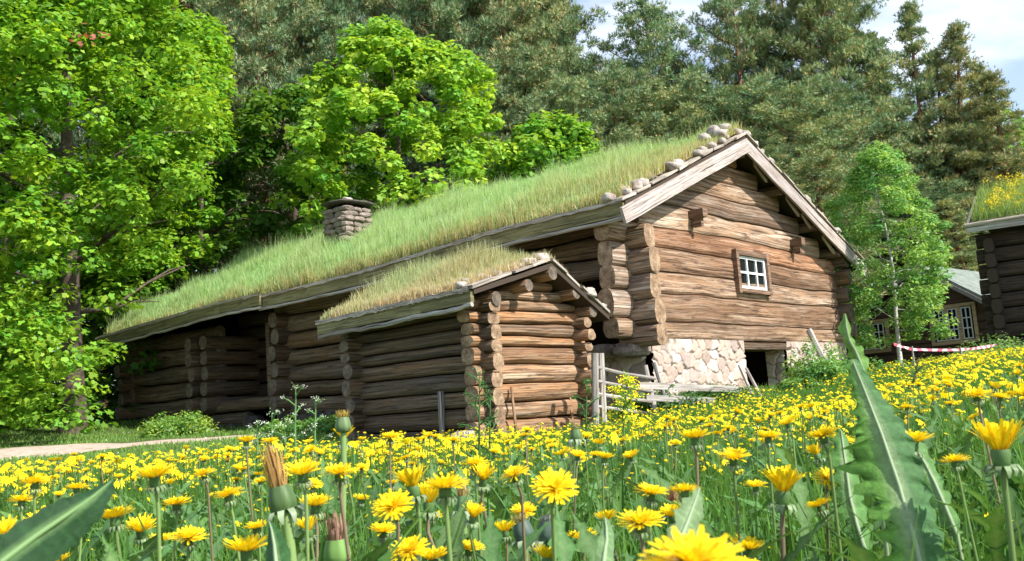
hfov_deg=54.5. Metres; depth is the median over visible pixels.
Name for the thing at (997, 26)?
sky
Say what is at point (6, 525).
dandelion
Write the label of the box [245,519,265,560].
dandelion
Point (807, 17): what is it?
pine tree
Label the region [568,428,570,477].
dandelion
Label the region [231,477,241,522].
dandelion
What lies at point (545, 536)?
dandelion bud
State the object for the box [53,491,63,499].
dandelion
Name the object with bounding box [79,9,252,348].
maple tree
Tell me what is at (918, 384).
dandelion
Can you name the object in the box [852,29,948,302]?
spruce tree
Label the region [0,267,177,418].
hazel bush
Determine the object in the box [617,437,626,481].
dandelion
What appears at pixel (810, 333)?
leaning post
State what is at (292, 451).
dandelion
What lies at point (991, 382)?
dandelion
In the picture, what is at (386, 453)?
dandelion
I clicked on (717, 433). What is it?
dandelion
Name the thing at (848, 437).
dandelion
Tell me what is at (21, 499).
dandelion
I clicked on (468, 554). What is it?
dandelion
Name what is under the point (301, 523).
dandelion
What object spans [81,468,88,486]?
dandelion
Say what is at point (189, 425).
green bush
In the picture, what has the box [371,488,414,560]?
dandelion
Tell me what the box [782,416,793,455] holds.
dandelion
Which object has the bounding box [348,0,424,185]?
pine tree
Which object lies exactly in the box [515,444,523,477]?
dandelion
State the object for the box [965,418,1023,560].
dandelion
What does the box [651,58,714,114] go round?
pine tree
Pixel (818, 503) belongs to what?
dandelion
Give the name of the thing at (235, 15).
pine tree
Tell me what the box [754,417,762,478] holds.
dandelion
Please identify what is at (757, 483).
dandelion
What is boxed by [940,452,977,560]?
dandelion
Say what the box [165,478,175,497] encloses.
dandelion
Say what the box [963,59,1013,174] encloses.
spruce tree
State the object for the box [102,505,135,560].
dandelion
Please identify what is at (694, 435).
dandelion
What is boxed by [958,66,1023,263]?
spruce tree
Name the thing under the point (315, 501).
dandelion
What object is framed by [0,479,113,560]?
dark leaf
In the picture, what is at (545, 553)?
dandelion
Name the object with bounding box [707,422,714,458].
dandelion
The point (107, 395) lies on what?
hazel bush
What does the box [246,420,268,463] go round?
cow parsley
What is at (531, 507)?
dandelion
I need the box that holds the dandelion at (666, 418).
[661,415,671,473]
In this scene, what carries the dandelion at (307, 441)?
on the ground at (108, 431)
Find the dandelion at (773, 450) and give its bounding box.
[764,436,776,469]
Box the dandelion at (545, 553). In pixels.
[532,543,551,560]
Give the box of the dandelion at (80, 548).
[78,538,81,560]
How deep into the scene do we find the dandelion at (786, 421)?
2.23 m
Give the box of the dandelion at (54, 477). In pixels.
[49,475,57,501]
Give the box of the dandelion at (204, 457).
[198,455,210,504]
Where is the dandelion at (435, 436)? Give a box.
[431,433,439,471]
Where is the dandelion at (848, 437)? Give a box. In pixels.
[830,432,854,442]
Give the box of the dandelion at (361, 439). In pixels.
[357,437,365,478]
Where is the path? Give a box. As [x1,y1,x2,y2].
[0,434,261,459]
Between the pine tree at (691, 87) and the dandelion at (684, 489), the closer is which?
the dandelion at (684, 489)
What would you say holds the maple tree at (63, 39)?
on the ground at (108, 431)
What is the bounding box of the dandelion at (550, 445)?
[546,443,554,464]
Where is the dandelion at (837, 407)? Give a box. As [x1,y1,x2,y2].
[834,406,839,430]
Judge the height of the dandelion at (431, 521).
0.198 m
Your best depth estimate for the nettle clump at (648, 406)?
16.35 m
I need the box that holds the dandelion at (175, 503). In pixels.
[160,495,192,560]
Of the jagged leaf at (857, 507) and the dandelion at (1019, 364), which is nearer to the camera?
the jagged leaf at (857, 507)
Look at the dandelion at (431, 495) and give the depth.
1.56 m
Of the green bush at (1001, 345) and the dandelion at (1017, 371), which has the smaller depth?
the dandelion at (1017, 371)
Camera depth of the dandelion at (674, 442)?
2.92 m
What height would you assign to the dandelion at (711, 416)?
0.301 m
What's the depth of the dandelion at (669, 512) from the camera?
1.46 m
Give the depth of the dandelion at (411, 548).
0.99 m
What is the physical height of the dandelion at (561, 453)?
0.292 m
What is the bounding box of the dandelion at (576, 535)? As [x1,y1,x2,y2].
[567,527,597,560]
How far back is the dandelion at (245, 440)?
2.35 m
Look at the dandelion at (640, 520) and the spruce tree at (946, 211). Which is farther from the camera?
the spruce tree at (946, 211)
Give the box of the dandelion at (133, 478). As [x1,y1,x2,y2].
[128,475,137,492]
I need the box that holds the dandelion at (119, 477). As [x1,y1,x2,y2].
[114,473,122,505]
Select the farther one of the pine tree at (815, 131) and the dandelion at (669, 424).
the pine tree at (815, 131)
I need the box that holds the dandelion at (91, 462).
[88,460,96,477]
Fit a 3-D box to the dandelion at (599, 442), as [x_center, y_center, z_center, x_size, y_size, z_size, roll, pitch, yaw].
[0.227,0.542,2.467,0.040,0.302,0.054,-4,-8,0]
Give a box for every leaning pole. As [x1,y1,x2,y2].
[738,364,751,394]
[745,367,760,394]
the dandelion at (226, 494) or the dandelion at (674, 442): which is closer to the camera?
the dandelion at (226, 494)
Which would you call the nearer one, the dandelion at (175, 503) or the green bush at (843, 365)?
the dandelion at (175, 503)
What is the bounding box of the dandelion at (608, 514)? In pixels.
[594,509,618,560]
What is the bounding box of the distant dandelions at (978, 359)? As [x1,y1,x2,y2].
[0,346,1023,519]
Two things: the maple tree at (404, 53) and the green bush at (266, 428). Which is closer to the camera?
the green bush at (266, 428)
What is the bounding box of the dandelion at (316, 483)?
[306,478,322,522]
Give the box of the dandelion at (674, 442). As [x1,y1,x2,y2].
[667,439,681,480]
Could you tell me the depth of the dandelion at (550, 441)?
4.61 m
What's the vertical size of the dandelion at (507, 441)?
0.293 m
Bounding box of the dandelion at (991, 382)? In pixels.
[989,381,997,416]
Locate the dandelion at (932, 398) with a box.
[929,395,936,419]
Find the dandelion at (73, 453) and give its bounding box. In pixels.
[68,452,77,476]
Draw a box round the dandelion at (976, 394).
[960,386,1000,504]
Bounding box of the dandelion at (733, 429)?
[725,426,737,448]
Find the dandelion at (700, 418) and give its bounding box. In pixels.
[696,416,705,465]
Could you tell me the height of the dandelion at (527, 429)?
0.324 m
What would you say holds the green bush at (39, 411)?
on the ground at (108, 431)
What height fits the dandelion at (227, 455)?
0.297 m
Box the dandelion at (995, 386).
[991,382,1000,407]
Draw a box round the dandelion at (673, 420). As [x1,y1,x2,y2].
[669,418,676,477]
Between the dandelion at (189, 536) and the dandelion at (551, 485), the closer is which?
the dandelion at (551, 485)
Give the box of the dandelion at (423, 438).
[420,435,428,478]
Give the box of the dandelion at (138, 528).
[121,512,155,549]
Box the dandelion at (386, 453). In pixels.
[383,450,392,468]
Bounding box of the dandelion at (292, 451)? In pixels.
[289,448,297,476]
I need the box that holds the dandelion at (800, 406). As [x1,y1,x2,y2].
[796,403,805,454]
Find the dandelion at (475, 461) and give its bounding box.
[462,455,490,554]
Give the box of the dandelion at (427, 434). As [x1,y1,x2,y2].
[424,431,432,478]
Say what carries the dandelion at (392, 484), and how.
on the ground at (108, 431)
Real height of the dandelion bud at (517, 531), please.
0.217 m
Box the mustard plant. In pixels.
[602,371,648,436]
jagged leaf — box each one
[829,428,873,549]
[904,429,963,559]
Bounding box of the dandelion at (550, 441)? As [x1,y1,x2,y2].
[547,439,553,464]
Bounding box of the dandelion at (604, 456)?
[592,451,614,511]
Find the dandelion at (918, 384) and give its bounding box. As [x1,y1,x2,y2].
[915,382,924,415]
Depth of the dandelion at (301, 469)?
1.01 m
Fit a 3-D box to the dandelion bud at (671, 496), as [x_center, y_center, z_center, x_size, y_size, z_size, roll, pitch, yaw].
[0.286,0.463,1.724,0.052,0.208,0.052,-4,-8,0]
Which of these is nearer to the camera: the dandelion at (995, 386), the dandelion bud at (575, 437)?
the dandelion bud at (575, 437)
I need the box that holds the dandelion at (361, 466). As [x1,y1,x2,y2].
[357,462,367,487]
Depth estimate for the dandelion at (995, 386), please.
3.44 m
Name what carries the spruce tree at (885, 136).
on the ground at (108, 431)
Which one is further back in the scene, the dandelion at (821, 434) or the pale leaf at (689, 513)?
the dandelion at (821, 434)
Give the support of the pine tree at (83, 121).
on the ground at (108, 431)
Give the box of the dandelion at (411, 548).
[388,533,430,560]
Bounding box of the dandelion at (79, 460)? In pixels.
[75,456,83,489]
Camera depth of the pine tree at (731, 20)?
47.68 m
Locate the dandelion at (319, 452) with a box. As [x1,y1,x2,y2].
[316,449,324,477]
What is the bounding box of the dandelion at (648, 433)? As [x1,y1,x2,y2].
[646,432,653,457]
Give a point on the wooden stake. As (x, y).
(441, 409)
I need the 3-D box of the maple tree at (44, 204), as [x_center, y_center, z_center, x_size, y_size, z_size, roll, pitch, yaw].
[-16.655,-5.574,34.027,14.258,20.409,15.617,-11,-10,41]
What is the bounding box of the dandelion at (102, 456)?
[97,453,108,482]
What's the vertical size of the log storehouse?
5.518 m
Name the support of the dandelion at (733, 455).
on the ground at (108, 431)
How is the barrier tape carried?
attached to the tape post at (913, 356)
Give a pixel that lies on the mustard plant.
(627, 382)
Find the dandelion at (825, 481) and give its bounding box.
[811,467,836,554]
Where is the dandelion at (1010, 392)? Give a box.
[1006,389,1015,412]
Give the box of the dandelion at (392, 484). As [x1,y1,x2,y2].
[385,479,399,492]
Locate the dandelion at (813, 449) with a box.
[805,442,826,497]
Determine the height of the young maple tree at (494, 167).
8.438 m
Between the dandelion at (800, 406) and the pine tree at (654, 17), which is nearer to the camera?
the dandelion at (800, 406)
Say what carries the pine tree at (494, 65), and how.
on the ground at (108, 431)
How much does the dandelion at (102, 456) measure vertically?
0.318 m
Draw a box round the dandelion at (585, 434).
[582,431,591,487]
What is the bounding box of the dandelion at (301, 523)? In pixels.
[295,514,318,560]
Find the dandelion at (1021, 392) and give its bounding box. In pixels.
[1011,387,1023,407]
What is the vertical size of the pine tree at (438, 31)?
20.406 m
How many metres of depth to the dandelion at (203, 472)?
1.29 m
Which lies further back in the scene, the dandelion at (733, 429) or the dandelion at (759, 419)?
the dandelion at (733, 429)
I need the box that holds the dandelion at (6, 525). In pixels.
[0,514,22,533]
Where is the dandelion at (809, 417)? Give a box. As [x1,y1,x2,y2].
[805,414,811,430]
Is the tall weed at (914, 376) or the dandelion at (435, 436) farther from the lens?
the tall weed at (914, 376)
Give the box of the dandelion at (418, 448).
[414,447,421,469]
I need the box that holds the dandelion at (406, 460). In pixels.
[399,454,411,467]
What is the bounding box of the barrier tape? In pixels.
[894,343,996,350]
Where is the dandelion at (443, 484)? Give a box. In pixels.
[419,473,469,560]
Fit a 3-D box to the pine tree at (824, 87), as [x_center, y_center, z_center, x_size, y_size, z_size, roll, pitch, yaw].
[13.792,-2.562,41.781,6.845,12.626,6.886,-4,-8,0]
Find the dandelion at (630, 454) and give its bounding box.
[621,449,639,510]
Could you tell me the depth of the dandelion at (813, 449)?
1.82 m
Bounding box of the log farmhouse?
[95,111,866,427]
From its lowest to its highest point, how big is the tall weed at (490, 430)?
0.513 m
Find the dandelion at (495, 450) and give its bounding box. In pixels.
[489,448,500,489]
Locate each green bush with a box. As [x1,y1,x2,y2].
[2,404,56,421]
[135,410,224,437]
[260,415,308,435]
[297,413,336,433]
[320,421,336,435]
[776,374,823,391]
[780,337,847,385]
[814,356,877,376]
[869,357,910,374]
[893,351,983,367]
[942,331,1023,355]
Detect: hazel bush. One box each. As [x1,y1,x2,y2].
[0,246,120,410]
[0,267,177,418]
[98,232,251,388]
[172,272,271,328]
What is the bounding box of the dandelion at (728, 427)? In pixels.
[723,424,740,482]
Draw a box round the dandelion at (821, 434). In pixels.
[804,424,842,560]
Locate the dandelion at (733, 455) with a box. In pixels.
[716,447,751,560]
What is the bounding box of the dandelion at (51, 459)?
[48,457,53,491]
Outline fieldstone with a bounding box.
[450,430,473,443]
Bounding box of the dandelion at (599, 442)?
[593,438,608,501]
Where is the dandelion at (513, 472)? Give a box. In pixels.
[500,463,528,560]
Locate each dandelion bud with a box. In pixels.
[258,440,309,560]
[320,510,350,560]
[335,409,350,535]
[450,483,472,560]
[509,513,536,560]
[530,514,555,554]
[566,424,585,501]
[661,487,680,523]
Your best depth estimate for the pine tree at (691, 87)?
41.71 m
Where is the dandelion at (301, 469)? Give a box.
[282,459,320,560]
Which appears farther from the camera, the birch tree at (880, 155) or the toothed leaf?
the birch tree at (880, 155)
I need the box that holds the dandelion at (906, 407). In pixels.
[898,404,914,428]
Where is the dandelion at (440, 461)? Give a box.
[437,459,443,471]
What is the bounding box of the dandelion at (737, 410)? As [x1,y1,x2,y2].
[732,407,743,465]
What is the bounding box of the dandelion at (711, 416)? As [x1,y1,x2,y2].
[709,414,716,471]
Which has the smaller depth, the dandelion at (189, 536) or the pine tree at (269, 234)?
the dandelion at (189, 536)
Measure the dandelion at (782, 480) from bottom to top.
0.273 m
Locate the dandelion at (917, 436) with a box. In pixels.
[906,429,934,458]
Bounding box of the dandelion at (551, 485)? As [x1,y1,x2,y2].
[529,467,578,560]
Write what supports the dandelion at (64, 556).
on the ground at (108, 431)
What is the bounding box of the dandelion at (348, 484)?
[333,426,357,555]
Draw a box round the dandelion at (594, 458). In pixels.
[589,450,601,500]
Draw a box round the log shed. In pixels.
[315,237,609,440]
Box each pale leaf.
[595,517,613,560]
[663,487,703,560]
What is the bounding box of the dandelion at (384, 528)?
[367,521,395,544]
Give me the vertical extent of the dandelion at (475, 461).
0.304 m
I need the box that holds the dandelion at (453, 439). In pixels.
[447,437,460,476]
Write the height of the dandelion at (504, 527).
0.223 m
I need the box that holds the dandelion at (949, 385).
[946,383,952,418]
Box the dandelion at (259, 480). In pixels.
[252,476,265,533]
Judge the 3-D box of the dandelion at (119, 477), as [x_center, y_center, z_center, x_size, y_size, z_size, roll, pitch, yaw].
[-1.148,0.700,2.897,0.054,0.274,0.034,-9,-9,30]
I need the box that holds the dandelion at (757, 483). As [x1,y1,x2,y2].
[742,479,767,512]
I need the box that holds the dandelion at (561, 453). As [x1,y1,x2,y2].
[553,448,568,505]
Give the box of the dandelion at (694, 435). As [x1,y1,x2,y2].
[680,427,711,525]
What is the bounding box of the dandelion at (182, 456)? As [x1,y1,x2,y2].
[181,454,186,471]
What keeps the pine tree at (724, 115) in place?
on the ground at (108, 431)
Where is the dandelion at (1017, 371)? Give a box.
[1013,369,1021,410]
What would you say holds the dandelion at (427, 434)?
on the ground at (108, 431)
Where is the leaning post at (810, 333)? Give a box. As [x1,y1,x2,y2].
[806,328,827,360]
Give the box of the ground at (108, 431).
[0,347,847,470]
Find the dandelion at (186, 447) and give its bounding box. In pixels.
[183,445,189,488]
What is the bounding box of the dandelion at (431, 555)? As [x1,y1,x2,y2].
[420,545,446,560]
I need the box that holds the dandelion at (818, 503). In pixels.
[804,495,831,559]
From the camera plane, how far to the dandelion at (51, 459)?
4.30 m
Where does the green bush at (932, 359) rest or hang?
on the ground at (108, 431)
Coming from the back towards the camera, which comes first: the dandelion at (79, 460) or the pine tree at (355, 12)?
the pine tree at (355, 12)
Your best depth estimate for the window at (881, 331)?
33.98 m
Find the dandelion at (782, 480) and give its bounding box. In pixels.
[762,464,806,560]
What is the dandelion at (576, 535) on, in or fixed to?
on the ground at (108, 431)
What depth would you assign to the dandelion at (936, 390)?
4.50 m
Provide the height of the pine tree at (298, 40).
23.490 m
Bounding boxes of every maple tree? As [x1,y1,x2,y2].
[0,0,232,433]
[0,1,200,368]
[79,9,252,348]
[161,81,388,291]
[268,14,523,240]
[481,158,542,188]
[492,109,603,183]
[955,100,1023,162]
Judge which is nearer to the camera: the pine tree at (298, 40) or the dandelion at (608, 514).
the dandelion at (608, 514)
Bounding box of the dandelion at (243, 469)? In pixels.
[237,466,251,521]
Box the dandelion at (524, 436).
[519,432,529,496]
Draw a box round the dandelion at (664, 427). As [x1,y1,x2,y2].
[659,424,668,466]
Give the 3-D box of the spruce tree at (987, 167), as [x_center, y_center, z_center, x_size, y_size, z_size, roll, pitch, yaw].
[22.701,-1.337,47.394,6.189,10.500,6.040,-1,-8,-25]
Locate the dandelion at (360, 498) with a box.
[353,493,369,534]
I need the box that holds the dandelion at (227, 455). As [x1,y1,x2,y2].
[223,452,234,506]
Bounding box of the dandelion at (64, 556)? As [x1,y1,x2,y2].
[57,553,70,560]
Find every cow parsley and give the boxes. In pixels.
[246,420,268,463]
[260,409,283,449]
[272,420,299,457]
[280,382,304,460]
[305,396,331,456]
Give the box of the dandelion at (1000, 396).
[990,392,1011,474]
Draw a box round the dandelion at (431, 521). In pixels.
[430,512,442,536]
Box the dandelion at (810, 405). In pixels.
[806,402,814,466]
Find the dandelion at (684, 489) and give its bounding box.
[666,481,700,502]
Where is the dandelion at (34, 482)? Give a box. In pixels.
[17,473,53,513]
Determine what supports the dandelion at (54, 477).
on the ground at (108, 431)
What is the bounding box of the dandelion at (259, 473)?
[253,471,263,518]
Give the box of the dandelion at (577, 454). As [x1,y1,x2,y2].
[570,450,585,558]
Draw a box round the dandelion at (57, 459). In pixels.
[53,456,63,496]
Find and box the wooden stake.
[438,391,444,436]
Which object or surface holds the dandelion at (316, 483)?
on the ground at (108, 431)
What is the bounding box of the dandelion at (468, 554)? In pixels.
[462,539,485,560]
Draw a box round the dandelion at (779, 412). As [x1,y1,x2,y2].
[776,411,785,445]
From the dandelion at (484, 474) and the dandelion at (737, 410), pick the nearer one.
the dandelion at (484, 474)
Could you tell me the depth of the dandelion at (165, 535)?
1.62 m
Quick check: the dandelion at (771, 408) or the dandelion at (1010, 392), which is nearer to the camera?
the dandelion at (1010, 392)
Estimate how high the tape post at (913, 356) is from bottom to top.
0.810 m
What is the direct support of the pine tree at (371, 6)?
on the ground at (108, 431)
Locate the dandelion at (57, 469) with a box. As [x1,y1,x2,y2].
[53,466,64,497]
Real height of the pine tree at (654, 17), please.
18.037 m
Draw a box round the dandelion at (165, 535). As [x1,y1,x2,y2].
[149,532,173,550]
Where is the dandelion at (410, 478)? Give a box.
[393,462,427,560]
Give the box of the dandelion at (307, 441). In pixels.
[304,439,311,461]
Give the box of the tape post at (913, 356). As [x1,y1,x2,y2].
[911,346,914,367]
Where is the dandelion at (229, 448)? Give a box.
[225,446,235,505]
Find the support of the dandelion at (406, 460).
on the ground at (108, 431)
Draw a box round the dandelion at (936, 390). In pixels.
[932,388,941,427]
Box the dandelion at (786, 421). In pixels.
[777,417,796,465]
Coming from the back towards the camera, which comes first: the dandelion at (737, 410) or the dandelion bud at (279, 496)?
the dandelion at (737, 410)
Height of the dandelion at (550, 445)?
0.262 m
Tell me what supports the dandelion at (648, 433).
on the ground at (108, 431)
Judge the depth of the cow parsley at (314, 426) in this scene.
9.21 m
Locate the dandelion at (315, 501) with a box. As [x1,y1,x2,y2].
[299,493,333,560]
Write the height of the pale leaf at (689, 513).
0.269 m
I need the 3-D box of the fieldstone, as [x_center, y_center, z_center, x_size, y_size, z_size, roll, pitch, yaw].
[-0.653,2.163,13.435,0.407,0.269,0.332,-4,-8,0]
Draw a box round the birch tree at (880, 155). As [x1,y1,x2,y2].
[823,139,958,366]
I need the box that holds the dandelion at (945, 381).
[941,379,952,417]
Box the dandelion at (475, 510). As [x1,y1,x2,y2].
[464,500,486,560]
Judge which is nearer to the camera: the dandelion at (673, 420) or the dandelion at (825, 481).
the dandelion at (825, 481)
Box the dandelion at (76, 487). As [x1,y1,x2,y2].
[64,482,87,553]
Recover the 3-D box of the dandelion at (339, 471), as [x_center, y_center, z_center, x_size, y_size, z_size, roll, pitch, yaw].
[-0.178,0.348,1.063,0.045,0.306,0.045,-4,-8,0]
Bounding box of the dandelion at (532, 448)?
[529,446,534,460]
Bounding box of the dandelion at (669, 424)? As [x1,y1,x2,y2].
[667,421,672,467]
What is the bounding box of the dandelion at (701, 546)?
[639,524,749,560]
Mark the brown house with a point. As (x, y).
(963, 304)
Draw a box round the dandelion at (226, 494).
[213,485,244,560]
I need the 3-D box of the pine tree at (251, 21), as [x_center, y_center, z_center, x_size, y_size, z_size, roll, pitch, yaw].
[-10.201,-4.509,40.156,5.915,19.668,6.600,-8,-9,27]
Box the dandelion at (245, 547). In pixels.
[221,533,267,560]
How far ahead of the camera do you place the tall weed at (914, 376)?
8.92 m
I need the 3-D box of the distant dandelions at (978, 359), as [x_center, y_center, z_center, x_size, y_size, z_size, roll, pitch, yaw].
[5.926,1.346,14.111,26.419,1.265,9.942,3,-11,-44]
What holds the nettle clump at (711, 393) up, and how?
on the ground at (108, 431)
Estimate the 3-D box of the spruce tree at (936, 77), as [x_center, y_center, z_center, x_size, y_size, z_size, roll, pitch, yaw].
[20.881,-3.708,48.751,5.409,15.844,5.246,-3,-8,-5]
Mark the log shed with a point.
(417, 338)
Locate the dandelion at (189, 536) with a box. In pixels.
[171,525,209,560]
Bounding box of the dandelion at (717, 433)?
[713,430,722,489]
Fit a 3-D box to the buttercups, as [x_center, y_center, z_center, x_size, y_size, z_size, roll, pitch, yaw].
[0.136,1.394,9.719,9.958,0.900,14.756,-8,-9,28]
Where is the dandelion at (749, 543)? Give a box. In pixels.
[730,533,769,560]
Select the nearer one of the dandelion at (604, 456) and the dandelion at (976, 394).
the dandelion at (976, 394)
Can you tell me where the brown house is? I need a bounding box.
[846,264,995,364]
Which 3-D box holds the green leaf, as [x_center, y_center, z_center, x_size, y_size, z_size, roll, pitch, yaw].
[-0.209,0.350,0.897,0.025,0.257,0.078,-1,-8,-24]
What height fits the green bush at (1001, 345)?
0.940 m
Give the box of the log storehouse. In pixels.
[964,171,1023,350]
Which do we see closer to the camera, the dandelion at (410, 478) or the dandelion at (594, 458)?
the dandelion at (410, 478)
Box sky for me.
[22,0,1023,382]
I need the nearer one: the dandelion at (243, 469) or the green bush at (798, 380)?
the dandelion at (243, 469)
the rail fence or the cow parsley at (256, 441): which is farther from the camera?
the rail fence
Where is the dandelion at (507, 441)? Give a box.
[504,439,514,494]
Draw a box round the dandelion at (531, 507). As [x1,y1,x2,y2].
[510,501,536,560]
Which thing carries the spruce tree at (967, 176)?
on the ground at (108, 431)
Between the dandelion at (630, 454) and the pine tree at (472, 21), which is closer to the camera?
the dandelion at (630, 454)
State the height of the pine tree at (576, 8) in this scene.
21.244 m
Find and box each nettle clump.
[614,384,705,418]
[673,383,755,404]
[695,382,771,397]
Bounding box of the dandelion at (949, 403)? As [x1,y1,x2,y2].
[943,400,956,432]
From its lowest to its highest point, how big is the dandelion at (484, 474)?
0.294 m
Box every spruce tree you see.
[762,144,868,323]
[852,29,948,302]
[855,106,948,302]
[877,0,974,265]
[914,44,983,262]
[915,18,1013,264]
[916,131,986,266]
[925,198,985,271]
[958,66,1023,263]
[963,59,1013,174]
[969,145,1000,235]
[981,146,1023,249]
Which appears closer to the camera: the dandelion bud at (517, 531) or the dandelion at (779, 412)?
the dandelion bud at (517, 531)
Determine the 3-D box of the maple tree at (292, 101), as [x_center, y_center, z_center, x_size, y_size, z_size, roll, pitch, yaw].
[-8.215,-1.383,36.349,9.120,12.509,8.785,-4,-8,0]
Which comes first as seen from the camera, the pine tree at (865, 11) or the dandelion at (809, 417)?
the dandelion at (809, 417)
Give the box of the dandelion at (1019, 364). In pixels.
[1015,362,1021,381]
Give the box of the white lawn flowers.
[3,420,370,466]
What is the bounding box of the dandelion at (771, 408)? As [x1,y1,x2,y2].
[768,407,775,427]
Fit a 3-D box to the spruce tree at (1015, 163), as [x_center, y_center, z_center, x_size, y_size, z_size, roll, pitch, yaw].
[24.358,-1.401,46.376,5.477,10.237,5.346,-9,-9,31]
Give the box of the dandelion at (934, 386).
[927,385,937,414]
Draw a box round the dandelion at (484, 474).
[472,463,497,527]
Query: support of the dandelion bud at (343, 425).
on the ground at (108, 431)
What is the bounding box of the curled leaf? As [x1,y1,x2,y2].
[838,313,889,556]
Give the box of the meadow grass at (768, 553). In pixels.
[0,352,1023,560]
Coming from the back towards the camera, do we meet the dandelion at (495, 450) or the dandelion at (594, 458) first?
the dandelion at (495, 450)
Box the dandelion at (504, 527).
[494,520,515,560]
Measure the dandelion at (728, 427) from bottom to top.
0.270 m
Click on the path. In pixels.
(46, 450)
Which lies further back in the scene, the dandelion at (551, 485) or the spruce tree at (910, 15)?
the spruce tree at (910, 15)
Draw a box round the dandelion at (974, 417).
[967,411,985,462]
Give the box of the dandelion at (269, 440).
[259,436,278,512]
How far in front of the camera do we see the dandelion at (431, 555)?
1.17 m
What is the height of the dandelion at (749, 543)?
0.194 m
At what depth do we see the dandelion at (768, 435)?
1.44 m
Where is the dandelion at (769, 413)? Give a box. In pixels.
[766,411,776,440]
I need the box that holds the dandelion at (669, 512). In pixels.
[660,500,680,526]
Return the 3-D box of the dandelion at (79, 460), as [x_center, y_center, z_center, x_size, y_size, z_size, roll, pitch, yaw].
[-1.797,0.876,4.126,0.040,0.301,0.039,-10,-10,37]
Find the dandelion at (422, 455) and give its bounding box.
[418,453,426,481]
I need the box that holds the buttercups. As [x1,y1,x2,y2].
[2,354,1023,554]
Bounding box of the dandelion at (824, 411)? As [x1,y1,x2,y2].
[821,409,828,452]
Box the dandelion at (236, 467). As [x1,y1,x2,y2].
[233,465,240,486]
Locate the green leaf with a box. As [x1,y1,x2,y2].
[266,520,290,560]
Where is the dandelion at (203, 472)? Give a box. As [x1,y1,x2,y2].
[191,467,215,560]
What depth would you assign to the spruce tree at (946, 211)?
41.15 m
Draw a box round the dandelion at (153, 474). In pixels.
[132,461,176,560]
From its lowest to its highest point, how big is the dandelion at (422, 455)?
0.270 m
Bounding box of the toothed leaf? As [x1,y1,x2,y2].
[834,359,945,560]
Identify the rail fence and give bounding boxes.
[591,353,738,426]
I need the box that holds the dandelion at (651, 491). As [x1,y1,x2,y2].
[634,482,667,555]
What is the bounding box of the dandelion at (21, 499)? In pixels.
[9,493,36,519]
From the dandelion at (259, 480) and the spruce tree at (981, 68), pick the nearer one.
the dandelion at (259, 480)
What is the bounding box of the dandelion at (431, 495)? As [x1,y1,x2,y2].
[416,481,440,560]
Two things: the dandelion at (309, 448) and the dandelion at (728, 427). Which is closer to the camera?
the dandelion at (728, 427)
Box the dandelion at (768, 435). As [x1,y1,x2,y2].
[753,430,782,558]
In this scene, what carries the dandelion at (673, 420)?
on the ground at (108, 431)
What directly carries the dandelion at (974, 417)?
on the ground at (108, 431)
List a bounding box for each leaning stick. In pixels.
[510,387,517,430]
[569,397,573,424]
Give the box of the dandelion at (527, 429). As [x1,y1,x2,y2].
[522,427,531,475]
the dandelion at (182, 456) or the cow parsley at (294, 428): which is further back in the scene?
the cow parsley at (294, 428)
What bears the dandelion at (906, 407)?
on the ground at (108, 431)
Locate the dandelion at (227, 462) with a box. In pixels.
[223,454,232,494]
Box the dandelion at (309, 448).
[304,444,315,492]
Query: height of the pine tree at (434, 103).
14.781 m
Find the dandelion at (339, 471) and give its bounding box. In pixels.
[320,461,359,560]
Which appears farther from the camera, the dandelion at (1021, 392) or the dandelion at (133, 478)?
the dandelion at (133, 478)
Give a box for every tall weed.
[456,367,497,464]
[475,388,500,476]
[567,376,605,472]
[901,357,925,392]
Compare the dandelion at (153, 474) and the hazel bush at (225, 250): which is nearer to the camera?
the dandelion at (153, 474)
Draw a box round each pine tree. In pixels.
[0,9,81,246]
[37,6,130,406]
[74,113,95,245]
[76,112,138,259]
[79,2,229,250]
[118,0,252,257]
[193,0,275,265]
[195,0,327,247]
[210,67,328,243]
[212,47,278,274]
[240,0,360,225]
[261,0,340,86]
[272,117,378,224]
[276,0,410,220]
[329,0,442,209]
[337,55,416,204]
[344,0,377,22]
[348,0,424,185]
[376,0,510,208]
[385,82,453,192]
[406,0,527,186]
[411,54,526,188]
[443,0,570,167]
[445,44,591,193]
[499,0,598,89]
[499,0,621,136]
[500,4,584,56]
[503,74,629,169]
[574,59,669,153]
[577,54,606,91]
[579,0,714,127]
[603,75,716,144]
[639,69,753,143]
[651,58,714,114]
[678,0,792,127]
[678,84,771,147]
[696,74,840,219]
[713,8,826,193]
[742,83,887,258]
[749,0,856,127]
[773,0,910,305]
[781,148,908,302]
[782,73,915,303]
[798,0,929,285]
[858,176,982,290]
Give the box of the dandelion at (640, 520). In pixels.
[615,506,666,559]
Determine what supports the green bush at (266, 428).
on the ground at (108, 431)
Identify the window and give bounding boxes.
[731,248,772,295]
[855,318,891,353]
[929,301,980,345]
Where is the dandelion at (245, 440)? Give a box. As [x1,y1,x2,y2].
[238,435,255,522]
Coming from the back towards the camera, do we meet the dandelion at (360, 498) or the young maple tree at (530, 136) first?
the young maple tree at (530, 136)

